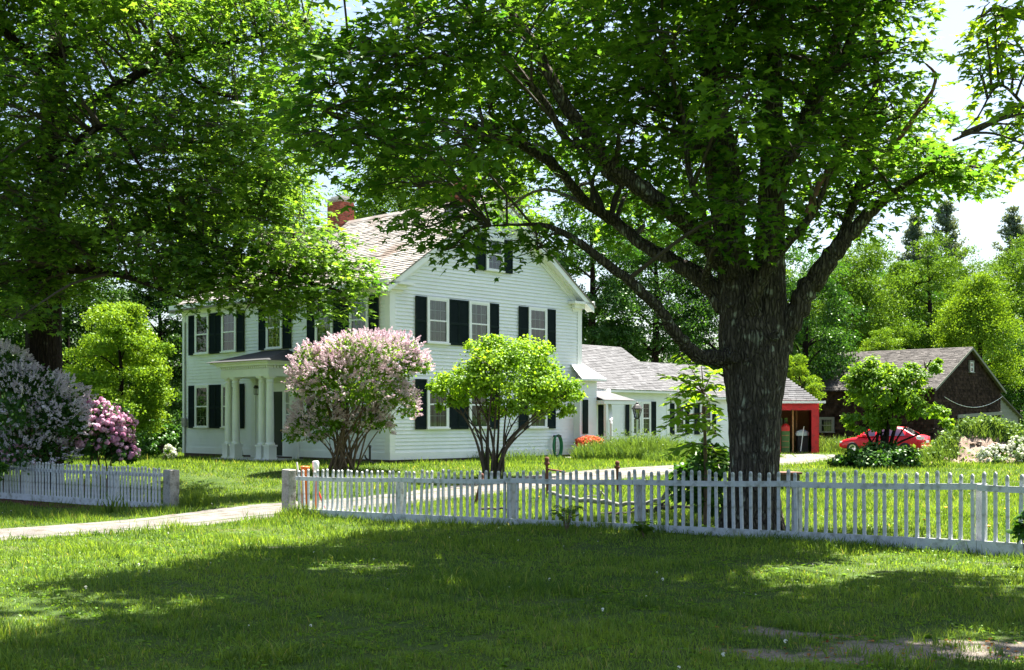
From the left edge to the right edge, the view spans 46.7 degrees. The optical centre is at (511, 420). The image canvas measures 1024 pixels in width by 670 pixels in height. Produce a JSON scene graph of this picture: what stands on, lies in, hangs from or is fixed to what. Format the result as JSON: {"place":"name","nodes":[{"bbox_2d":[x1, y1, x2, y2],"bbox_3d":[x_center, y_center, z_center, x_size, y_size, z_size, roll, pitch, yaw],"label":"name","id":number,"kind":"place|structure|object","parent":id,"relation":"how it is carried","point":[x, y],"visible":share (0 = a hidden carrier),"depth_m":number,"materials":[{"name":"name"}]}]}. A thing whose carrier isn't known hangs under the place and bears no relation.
{"place":"outdoors","nodes":[
{"label":"outdoors","id":0,"kind":"place"},
{"bbox_2d":[0,454,834,539],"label":"gravel driveway","id":1,"kind":"structure","parent":0,"point":[208,517],"depth_m":23.35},
{"bbox_2d":[301,466,309,506],"bbox_3d":[-4.009,1.331,22.950,0.176,0.900,0.173,0,0,0],"label":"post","id":2,"kind":"object","parent":1,"relation":"on","point":[304,468],"visible":0.46,"depth_m":22.89,"materials":[{"name":"plastic"}]},
{"bbox_2d":[0,449,1023,669],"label":"grass","id":3,"kind":"structure","parent":0,"point":[224,546],"depth_m":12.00,"materials":[{"name":"green plant"}]},
{"bbox_2d":[0,444,36,469],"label":"azalea","id":4,"kind":"object","parent":3,"relation":"on","point":[15,459],"visible":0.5,"depth_m":28.18,"materials":[{"name":"green plant"}]},
{"bbox_2d":[67,554,176,589],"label":"meadow weeds","id":5,"kind":"object","parent":3,"relation":"on","point":[125,576],"visible":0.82,"depth_m":11.54,"materials":[{"name":"green plant"}]},
{"bbox_2d":[202,636,315,665],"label":"meadow weeds","id":6,"kind":"object","parent":3,"relation":"on","point":[269,651],"visible":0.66,"depth_m":7.87,"materials":[{"name":"green plant"}]},
{"bbox_2d":[632,520,654,536],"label":"fern","id":7,"kind":"object","parent":3,"relation":"on","point":[644,528],"visible":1,"depth_m":16.26,"materials":[{"name":"green plant"}]},
{"bbox_2d":[696,624,1023,664],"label":"leaf litter","id":8,"kind":"object","parent":3,"relation":"on","point":[1007,648],"visible":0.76,"depth_m":8.29,"materials":[{"name":"brown plant"}]},
{"bbox_2d":[1005,505,1023,547],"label":"overhanging bush","id":9,"kind":"object","parent":3,"relation":"on","point":[1017,530],"visible":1,"depth_m":12.90,"materials":[{"name":"green plant"}]},
{"bbox_2d":[0,419,1023,544],"bbox_3d":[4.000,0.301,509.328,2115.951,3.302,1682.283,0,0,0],"label":"lawn ground","id":10,"kind":"structure","parent":0,"point":[218,481],"depth_m":29.19,"materials":[{"name":"green plant"}]},
{"bbox_2d":[0,462,8,481],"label":"overhanging bush","id":11,"kind":"object","parent":10,"relation":"on","point":[3,467],"visible":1,"depth_m":24.43,"materials":[{"name":"green plant"}]},
{"bbox_2d":[0,213,71,392],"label":"forest tree","id":12,"kind":"object","parent":10,"relation":"on","point":[4,335],"visible":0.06,"depth_m":51.53,"materials":[{"name":"green plant"}]},
{"bbox_2d":[0,338,98,494],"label":"lilac bush","id":13,"kind":"object","parent":10,"relation":"on","point":[55,413],"visible":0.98,"depth_m":28.55,"materials":[{"name":"purple plant"}]},
{"bbox_2d":[3,242,149,454],"bbox_3d":[-21.259,-3.698,56.099,7.841,11.356,8.526,0,0,0],"label":"forest tree","id":14,"kind":"object","parent":10,"relation":"on","point":[70,321],"visible":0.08,"depth_m":54.83,"materials":[{"name":"green plant"}]},
{"bbox_2d":[0,499,154,509],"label":"mulch","id":15,"kind":"object","parent":10,"relation":"on","point":[27,502],"visible":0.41,"depth_m":27.33,"materials":[{"name":"brown soil"}]},
{"bbox_2d":[0,461,162,507],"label":"picket fence","id":16,"kind":"object","parent":10,"relation":"on","point":[24,493],"visible":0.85,"depth_m":26.80,"materials":[{"name":"paint"}]},
{"bbox_2d":[55,396,142,495],"bbox_3d":[-10.401,0.643,29.793,1.824,2.509,2.075,0,0,44],"label":"rhododendron","id":17,"kind":"object","parent":10,"relation":"on","point":[111,432],"visible":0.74,"depth_m":29.42,"materials":[{"name":"pink plant"}]},
{"bbox_2d":[91,491,129,513],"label":"iris clump","id":18,"kind":"object","parent":10,"relation":"on","point":[112,510],"visible":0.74,"depth_m":24.62,"materials":[{"name":"green plant"}]},
{"bbox_2d":[62,300,177,437],"bbox_3d":[-14.214,-1.369,43.146,4.804,6.177,4.540,0,0,41],"label":"maple tree","id":19,"kind":"object","parent":10,"relation":"on","point":[122,323],"visible":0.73,"depth_m":42.47,"materials":[{"name":"green plant"}]},
{"bbox_2d":[88,419,181,456],"bbox_3d":[-15.717,0.863,50.100,5.131,2.124,3.006,0,0,8],"label":"undergrowth bush","id":20,"kind":"object","parent":10,"relation":"on","point":[147,445],"visible":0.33,"depth_m":49.59,"materials":[{"name":"green plant"}]},
{"bbox_2d":[110,264,183,453],"bbox_3d":[-17.305,-3.003,57.858,5.142,9.964,5.229,0,0,0],"label":"forest tree","id":21,"kind":"object","parent":10,"relation":"on","point":[164,332],"visible":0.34,"depth_m":57.21,"materials":[{"name":"green plant"}]},
{"bbox_2d":[162,444,177,459],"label":"wild shrub","id":22,"kind":"object","parent":10,"relation":"on","point":[168,453],"visible":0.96,"depth_m":41.40,"materials":[{"name":"white plant"}]},
{"bbox_2d":[163,469,178,506],"bbox_3d":[-7.250,1.614,25.200,0.298,1.151,0.237,0,0,43],"label":"gate post","id":23,"kind":"object","parent":10,"relation":"on","point":[170,485],"visible":0.74,"depth_m":25.10,"materials":[{"name":"stone"}]},
{"bbox_2d":[177,481,214,507],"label":"meadow weeds","id":24,"kind":"object","parent":10,"relation":"on","point":[200,499],"visible":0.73,"depth_m":25.14,"materials":[{"name":"green plant"}]},
{"bbox_2d":[0,0,399,489],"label":"maple tree","id":25,"kind":"object","parent":10,"relation":"on","point":[50,243],"visible":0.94,"depth_m":27.84,"materials":[{"name":"green plant"}]},
{"bbox_2d":[137,113,325,315],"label":"forest tree","id":26,"kind":"object","parent":10,"relation":"on","point":[197,155],"visible":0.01,"depth_m":67.43,"materials":[{"name":"green plant"}]},
{"bbox_2d":[282,469,295,512],"bbox_3d":[-4.270,1.514,22.680,0.236,1.171,0.188,0,0,42],"label":"gate post","id":27,"kind":"object","parent":10,"relation":"on","point":[288,486],"visible":0.65,"depth_m":22.60,"materials":[{"name":"stone"}]},
{"bbox_2d":[274,500,325,516],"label":"meadow weeds","id":28,"kind":"object","parent":10,"relation":"on","point":[297,510],"visible":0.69,"depth_m":22.06,"materials":[{"name":"green plant"}]},
{"bbox_2d":[281,326,434,470],"bbox_3d":[-4.537,-0.624,34.535,4.085,4.276,3.292,0,0,-37],"label":"lilac bush","id":29,"kind":"object","parent":10,"relation":"on","point":[355,352],"visible":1,"depth_m":34.11,"materials":[{"name":"pink plant"}]},
{"bbox_2d":[168,175,595,463],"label":"white house","id":30,"kind":"structure","parent":10,"relation":"on","point":[236,399],"depth_m":42.30,"materials":[{"name":"paint"}]},
{"bbox_2d":[193,385,208,427],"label":"window","id":31,"kind":"structure","parent":30,"relation":"in","point":[201,392],"depth_m":46.29,"materials":[{"name":"white glass"}]},
{"bbox_2d":[193,313,209,354],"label":"window","id":32,"kind":"structure","parent":30,"relation":"in","point":[201,334],"depth_m":46.24,"materials":[{"name":"white glass"}]},
{"bbox_2d":[220,384,232,427],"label":"window","id":33,"kind":"structure","parent":30,"relation":"in","point":[222,385],"depth_m":45.16,"materials":[{"name":"white glass"}]},
{"bbox_2d":[220,310,236,352],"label":"window","id":34,"kind":"structure","parent":30,"relation":"in","point":[228,323],"depth_m":44.95,"materials":[{"name":"white glass"}]},
{"bbox_2d":[264,306,282,349],"bbox_3d":[-8.597,-3.367,42.849,1.050,1.575,0.145,0,0,44],"label":"window","id":35,"kind":"structure","parent":30,"relation":"in","point":[273,339],"depth_m":42.89,"materials":[{"name":"white glass"}]},
{"bbox_2d":[274,391,281,455],"bbox_3d":[-8.594,0.105,42.857,0.960,2.310,0.076,0,0,44],"label":"front door","id":36,"kind":"structure","parent":30,"relation":"in","point":[277,395],"depth_m":42.70,"materials":[{"name":"paint"}]},
{"bbox_2d":[313,300,332,345],"bbox_3d":[-6.470,-3.367,40.805,1.050,1.575,0.145,0,0,44],"label":"window","id":37,"kind":"structure","parent":30,"relation":"in","point":[319,332],"depth_m":40.88,"materials":[{"name":"white glass"}]},
{"bbox_2d":[349,379,367,428],"bbox_3d":[-5.100,-0.552,39.489,1.050,1.685,0.145,0,0,44],"label":"window","id":38,"kind":"structure","parent":30,"relation":"in","point":[357,413],"depth_m":39.60,"materials":[{"name":"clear glass"}]},
{"bbox_2d":[349,295,368,339],"bbox_3d":[-5.100,-3.367,39.489,1.050,1.575,0.145,0,0,44],"label":"window","id":39,"kind":"structure","parent":30,"relation":"in","point":[360,323],"depth_m":39.45,"materials":[{"name":"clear glass"}]},
{"bbox_2d":[425,296,450,344],"bbox_3d":[-2.499,-3.367,39.929,0.145,1.575,1.050,0,0,44],"label":"window","id":40,"kind":"structure","parent":30,"relation":"in","point":[437,307],"depth_m":39.94,"materials":[{"name":"white glass"}]},
{"bbox_2d":[427,379,450,428],"bbox_3d":[-2.499,-0.552,39.929,0.145,1.685,1.050,0,0,44],"label":"window","id":41,"kind":"structure","parent":30,"relation":"in","point":[438,420],"depth_m":39.88,"materials":[{"name":"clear glass"}]},
{"bbox_2d":[469,301,489,345],"bbox_3d":[-1.147,-3.367,41.333,0.145,1.575,1.050,0,0,44],"label":"window","id":42,"kind":"structure","parent":30,"relation":"in","point":[479,312],"depth_m":41.35,"materials":[{"name":"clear glass"}]},
{"bbox_2d":[469,395,489,428],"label":"window","id":43,"kind":"structure","parent":30,"relation":"in","point":[484,424],"depth_m":41.24,"materials":[{"name":"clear glass"}]},
{"bbox_2d":[484,237,504,272],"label":"window","id":44,"kind":"structure","parent":30,"relation":"in","point":[492,265],"depth_m":41.88,"materials":[{"name":"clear glass"}]},
{"bbox_2d":[528,307,546,346],"bbox_3d":[0.945,-3.367,43.512,0.145,1.575,1.050,0,0,44],"label":"window","id":45,"kind":"structure","parent":30,"relation":"in","point":[537,317],"depth_m":43.55,"materials":[{"name":"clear glass"}]},
{"bbox_2d":[528,403,548,428],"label":"window","id":46,"kind":"structure","parent":30,"relation":"in","point":[540,424],"depth_m":43.55,"materials":[{"name":"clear glass"}]},
{"bbox_2d":[553,434,562,456],"bbox_3d":[1.678,0.950,44.133,0.260,0.899,0.510,0,0,44],"label":"garden hose","id":47,"kind":"object","parent":30,"relation":"hanging from","point":[560,442],"visible":0.94,"depth_m":44.18,"materials":[{"name":"green rubber"}]},
{"bbox_2d":[321,126,486,219],"bbox_3d":[-5.958,-6.799,64.308,8.948,17.606,8.656,0,0,-34],"label":"forest tree","id":48,"kind":"object","parent":10,"relation":"on","point":[373,211],"visible":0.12,"depth_m":62.45,"materials":[{"name":"green plant"}]},
{"bbox_2d":[2,493,984,667],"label":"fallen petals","id":49,"kind":"object","parent":10,"relation":"on","point":[722,654],"visible":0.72,"depth_m":11.10,"materials":[{"name":"plant"}]},
{"bbox_2d":[459,157,550,241],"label":"forest tree","id":50,"kind":"object","parent":10,"relation":"on","point":[542,219],"visible":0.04,"depth_m":68.91,"materials":[{"name":"green plant"}]},
{"bbox_2d":[423,333,587,477],"bbox_3d":[-0.091,-0.396,32.254,4.108,4.008,3.394,0,0,28],"label":"small tree","id":51,"kind":"object","parent":10,"relation":"on","point":[537,387],"visible":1,"depth_m":31.87,"materials":[{"name":"green plant"}]},
{"bbox_2d":[1,294,1023,433],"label":"woods","id":52,"kind":"object","parent":10,"relation":"on","point":[177,417],"depth_m":109.28,"materials":[{"name":"green plant"}]},
{"bbox_2d":[467,446,568,460],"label":"meadow weeds","id":53,"kind":"object","parent":10,"relation":"on","point":[523,457],"visible":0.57,"depth_m":41.11,"materials":[{"name":"green plant"}]},
{"bbox_2d":[544,457,565,496],"bbox_3d":[0.920,1.233,25.462,0.465,0.921,0.117,0,0,13],"label":"iron post","id":54,"kind":"object","parent":10,"relation":"on","point":[546,463],"visible":0.79,"depth_m":25.47,"materials":[{"name":"brown metal"}]},
{"bbox_2d":[548,505,586,532],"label":"fern","id":55,"kind":"object","parent":10,"relation":"on","point":[572,511],"visible":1,"depth_m":17.15,"materials":[{"name":"green plant"}]},
{"bbox_2d":[545,184,655,361],"bbox_3d":[4.444,-5.556,63.770,6.945,15.093,7.376,0,0,27],"label":"forest tree","id":56,"kind":"object","parent":10,"relation":"on","point":[590,329],"visible":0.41,"depth_m":62.56,"materials":[{"name":"green plant"}]},
{"bbox_2d":[547,486,686,506],"bbox_3d":[1.815,1.313,21.082,2.696,0.443,0.624,0,0,30],"label":"fallen branch","id":57,"kind":"object","parent":10,"relation":"on","point":[581,500],"visible":0.41,"depth_m":21.09,"materials":[{"name":"brown wood"}]},
{"bbox_2d":[233,0,1023,530],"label":"maple tree","id":58,"kind":"object","parent":10,"relation":"on","point":[759,316],"visible":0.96,"depth_m":16.08,"materials":[{"name":"green plant"}]},
{"bbox_2d":[632,402,642,440],"bbox_3d":[4.564,0.355,43.200,0.420,2.090,0.364,0,0,0],"label":"lamp post","id":59,"kind":"object","parent":10,"relation":"on","point":[636,406],"visible":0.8,"depth_m":43.16,"materials":[{"name":"black metal"}]},
{"bbox_2d":[568,427,711,460],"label":"meadow weeds","id":60,"kind":"object","parent":10,"relation":"on","point":[614,448],"visible":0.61,"depth_m":41.91,"materials":[{"name":"green plant"}]},
{"bbox_2d":[601,497,689,514],"bbox_3d":[2.376,1.433,20.263,1.712,0.420,0.394,0,0,21],"label":"fallen branch","id":61,"kind":"object","parent":10,"relation":"on","point":[662,507],"visible":0.37,"depth_m":20.20,"materials":[{"name":"wood"}]},
{"bbox_2d":[570,344,728,451],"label":"house wing","id":62,"kind":"structure","parent":10,"relation":"on","point":[620,382],"depth_m":49.81,"materials":[{"name":"white wood"}]},
{"bbox_2d":[633,401,641,435],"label":"window","id":63,"kind":"structure","parent":62,"relation":"in","point":[639,402],"depth_m":49.30,"materials":[{"name":"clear glass"}]},
{"bbox_2d":[642,401,651,435],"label":"window","id":64,"kind":"structure","parent":62,"relation":"in","point":[646,405],"depth_m":49.75,"materials":[{"name":"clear glass"}]},
{"bbox_2d":[674,403,684,434],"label":"window","id":65,"kind":"structure","parent":62,"relation":"in","point":[676,427],"depth_m":52.15,"materials":[{"name":"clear glass"}]},
{"bbox_2d":[700,404,711,433],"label":"window","id":66,"kind":"structure","parent":62,"relation":"in","point":[709,418],"depth_m":53.75,"materials":[{"name":"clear glass"}]},
{"bbox_2d":[585,202,718,366],"bbox_3d":[7.863,-5.148,65.977,7.970,14.274,7.955,0,0,0],"label":"forest tree","id":67,"kind":"object","parent":10,"relation":"on","point":[654,348],"visible":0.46,"depth_m":64.87,"materials":[{"name":"green plant"}]},
{"bbox_2d":[295,469,1023,556],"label":"picket fence","id":68,"kind":"object","parent":10,"relation":"on","point":[978,491],"visible":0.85,"depth_m":16.68,"materials":[{"name":"paint"}]},
{"bbox_2d":[642,446,712,461],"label":"meadow weeds","id":69,"kind":"object","parent":10,"relation":"on","point":[657,457],"visible":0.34,"depth_m":40.10,"materials":[{"name":"green plant"}]},
{"bbox_2d":[652,353,727,524],"bbox_3d":[2.773,0.336,18.115,1.046,2.765,1.568,0,0,26],"label":"walnut sapling","id":70,"kind":"object","parent":10,"relation":"on","point":[686,390],"visible":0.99,"depth_m":18.05,"materials":[{"name":"green plant"}]},
{"bbox_2d":[661,437,728,523],"bbox_3d":[2.958,0.961,18.591,1.318,1.418,0.884,0,0,-21],"label":"undergrowth bush","id":71,"kind":"object","parent":10,"relation":"on","point":[696,465],"visible":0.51,"depth_m":18.43,"materials":[{"name":"green plant"}]},
{"bbox_2d":[660,217,790,376],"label":"forest tree","id":72,"kind":"object","parent":10,"relation":"on","point":[701,261],"visible":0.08,"depth_m":67.09,"materials":[{"name":"green plant"}]},
{"bbox_2d":[715,264,821,355],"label":"forest tree","id":73,"kind":"object","parent":10,"relation":"on","point":[792,273],"visible":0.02,"depth_m":94.99,"materials":[{"name":"green plant"}]},
{"bbox_2d":[780,378,825,452],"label":"red shed","id":74,"kind":"structure","parent":10,"relation":"on","point":[800,408],"depth_m":60.17,"materials":[{"name":"paint"}]},
{"bbox_2d":[781,423,789,452],"bbox_3d":[13.987,0.885,60.620,0.430,1.490,0.420,0,0,8],"label":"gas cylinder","id":75,"kind":"object","parent":74,"relation":"in","point":[785,437],"visible":0.88,"depth_m":60.45,"materials":[{"name":"green metal"}]},
{"bbox_2d":[795,429,808,452],"bbox_3d":[14.900,1.040,60.775,0.705,1.180,0.713,0,0,0],"label":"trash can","id":76,"kind":"object","parent":74,"relation":"in","point":[798,435],"visible":0.96,"depth_m":60.58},
{"bbox_2d":[787,353,826,411],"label":"young tree","id":77,"kind":"object","parent":10,"relation":"on","point":[802,381],"visible":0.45,"depth_m":65.56,"materials":[{"name":"green plant"}]},
{"bbox_2d":[785,228,873,390],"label":"forest tree","id":78,"kind":"object","parent":10,"relation":"on","point":[833,359],"visible":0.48,"depth_m":73.01,"materials":[{"name":"green plant"}]},
{"bbox_2d":[795,254,870,367],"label":"forest tree","id":79,"kind":"object","parent":10,"relation":"on","point":[824,295],"visible":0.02,"depth_m":96.82,"materials":[{"name":"green plant"}]},
{"bbox_2d":[790,434,924,451],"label":"meadow weeds","id":80,"kind":"object","parent":10,"relation":"on","point":[828,445],"visible":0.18,"depth_m":61.93,"materials":[{"name":"green plant"}]},
{"bbox_2d":[811,234,931,356],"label":"forest tree","id":81,"kind":"object","parent":10,"relation":"on","point":[864,289],"visible":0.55,"depth_m":80.53,"materials":[{"name":"green plant"}]},
{"bbox_2d":[832,440,923,468],"bbox_3d":[11.010,1.140,35.627,2.261,1.143,2.378,0,0,42],"label":"undergrowth bush","id":82,"kind":"object","parent":10,"relation":"on","point":[874,454],"visible":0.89,"depth_m":35.23,"materials":[{"name":"green plant"}]},
{"bbox_2d":[856,327,905,351],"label":"young tree","id":83,"kind":"object","parent":10,"relation":"on","point":[884,343],"visible":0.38,"depth_m":75.43,"materials":[{"name":"green plant"}]},
{"bbox_2d":[839,426,931,451],"bbox_3d":[18.386,0.959,58.485,4.261,1.392,1.938,0,0,36],"label":"red car","id":84,"kind":"object","parent":10,"relation":"on","point":[907,432],"visible":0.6,"depth_m":57.53,"materials":[{"name":"paint"}]},
{"bbox_2d":[838,355,955,464],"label":"small tree","id":85,"kind":"object","parent":10,"relation":"on","point":[866,378],"visible":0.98,"depth_m":36.29,"materials":[{"name":"green plant"}]},
{"bbox_2d":[854,259,948,349],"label":"forest tree","id":86,"kind":"object","parent":10,"relation":"on","point":[932,295],"visible":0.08,"depth_m":97.39,"materials":[{"name":"green plant"}]},
{"bbox_2d":[803,347,1006,443],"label":"barn","id":87,"kind":"structure","parent":10,"relation":"on","point":[968,379],"depth_m":70.42,"materials":[{"name":"brown wood"}]},
{"bbox_2d":[819,417,834,432],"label":"window","id":88,"kind":"structure","parent":87,"relation":"in","point":[826,424],"depth_m":71.08,"materials":[{"name":"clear glass"}]},
{"bbox_2d":[894,213,931,307],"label":"pine tree","id":89,"kind":"object","parent":10,"relation":"on","point":[912,232],"visible":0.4,"depth_m":111.76,"materials":[{"name":"green plant"}]},
{"bbox_2d":[874,230,981,349],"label":"forest tree","id":90,"kind":"object","parent":10,"relation":"on","point":[942,267],"visible":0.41,"depth_m":91.36,"materials":[{"name":"green plant"}]},
{"bbox_2d":[915,435,959,461],"bbox_3d":[14.471,1.015,40.705,1.747,1.183,2.052,0,0,-20],"label":"bush","id":91,"kind":"object","parent":10,"relation":"on","point":[936,449],"visible":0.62,"depth_m":40.36,"materials":[{"name":"green plant"}]},
{"bbox_2d":[923,199,973,300],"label":"pine tree","id":92,"kind":"object","parent":10,"relation":"on","point":[943,218],"visible":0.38,"depth_m":107.71,"materials":[{"name":"green plant"}]},
{"bbox_2d":[911,254,994,359],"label":"forest tree","id":93,"kind":"object","parent":10,"relation":"on","point":[960,273],"visible":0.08,"depth_m":98.32,"materials":[{"name":"green plant"}]},
{"bbox_2d":[910,414,1023,459],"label":"leafy weeds","id":94,"kind":"object","parent":10,"relation":"on","point":[993,419],"visible":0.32,"depth_m":40.89,"materials":[{"name":"green plant"}]},
{"bbox_2d":[924,270,1023,389],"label":"forest tree","id":95,"kind":"object","parent":10,"relation":"on","point":[974,328],"visible":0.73,"depth_m":78.90,"materials":[{"name":"green plant"}]},
{"bbox_2d":[926,412,1023,449],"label":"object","id":96,"kind":"object","parent":10,"relation":"on","point":[978,429],"visible":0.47,"depth_m":40.81,"materials":[{"name":"green plant"}]},
{"bbox_2d":[944,430,1018,462],"bbox_3d":[16.566,0.957,41.100,6.400,1.347,4.600,0,0,0],"label":"dirt mound","id":97,"kind":"object","parent":10,"relation":"on","point":[968,446],"visible":0.22,"depth_m":40.32,"materials":[{"name":"beige soil"}]},
{"bbox_2d":[946,0,1023,178],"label":"maple tree","id":98,"kind":"object","parent":10,"relation":"on","point":[1013,110],"visible":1,"depth_m":13.41,"materials":[{"name":"green plant"}]},
{"bbox_2d":[971,435,1023,463],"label":"white flowering bush","id":99,"kind":"object","parent":10,"relation":"on","point":[1014,445],"visible":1,"depth_m":38.30,"materials":[{"name":"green plant"}]},
{"bbox_2d":[978,234,1023,389],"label":"forest tree","id":100,"kind":"object","parent":10,"relation":"on","point":[1017,274],"visible":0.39,"depth_m":93.12,"materials":[{"name":"green plant"}]},
{"bbox_2d":[982,327,1023,427],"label":"forest tree","id":101,"kind":"object","parent":10,"relation":"on","point":[1017,401],"visible":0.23,"depth_m":83.05,"materials":[{"name":"green plant"}]},
{"bbox_2d":[985,261,1023,391],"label":"forest tree","id":102,"kind":"object","parent":10,"relation":"on","point":[1003,287],"visible":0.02,"depth_m":103.02,"materials":[{"name":"green plant"}]},
{"bbox_2d":[991,205,1023,319],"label":"pine tree","id":103,"kind":"object","parent":10,"relation":"on","point":[1011,220],"visible":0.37,"depth_m":111.77,"materials":[{"name":"green plant"}]},
{"bbox_2d":[1000,393,1022,424],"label":"lean to","id":104,"kind":"object","parent":10,"relation":"on","point":[1008,410],"visible":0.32,"depth_m":75.03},
{"bbox_2d":[0,503,1023,669],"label":"clover","id":105,"kind":"object","parent":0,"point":[491,631],"visible":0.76,"depth_m":9.96,"materials":[{"name":"green plant"}]},
{"bbox_2d":[1,0,1023,410],"label":"sky","id":106,"kind":"structure","parent":0,"point":[978,221],"materials":[{"name":"white"}]},
{"bbox_2d":[575,435,603,446],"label":"azalea","id":107,"kind":"object","parent":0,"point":[581,440],"visible":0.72,"depth_m":44.26,"materials":[{"name":"orange plant"}]},
{"bbox_2d":[780,471,801,489],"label":"wooden block","id":108,"kind":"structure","parent":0,"point":[783,476],"depth_m":27.30,"materials":[{"name":"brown wood"}]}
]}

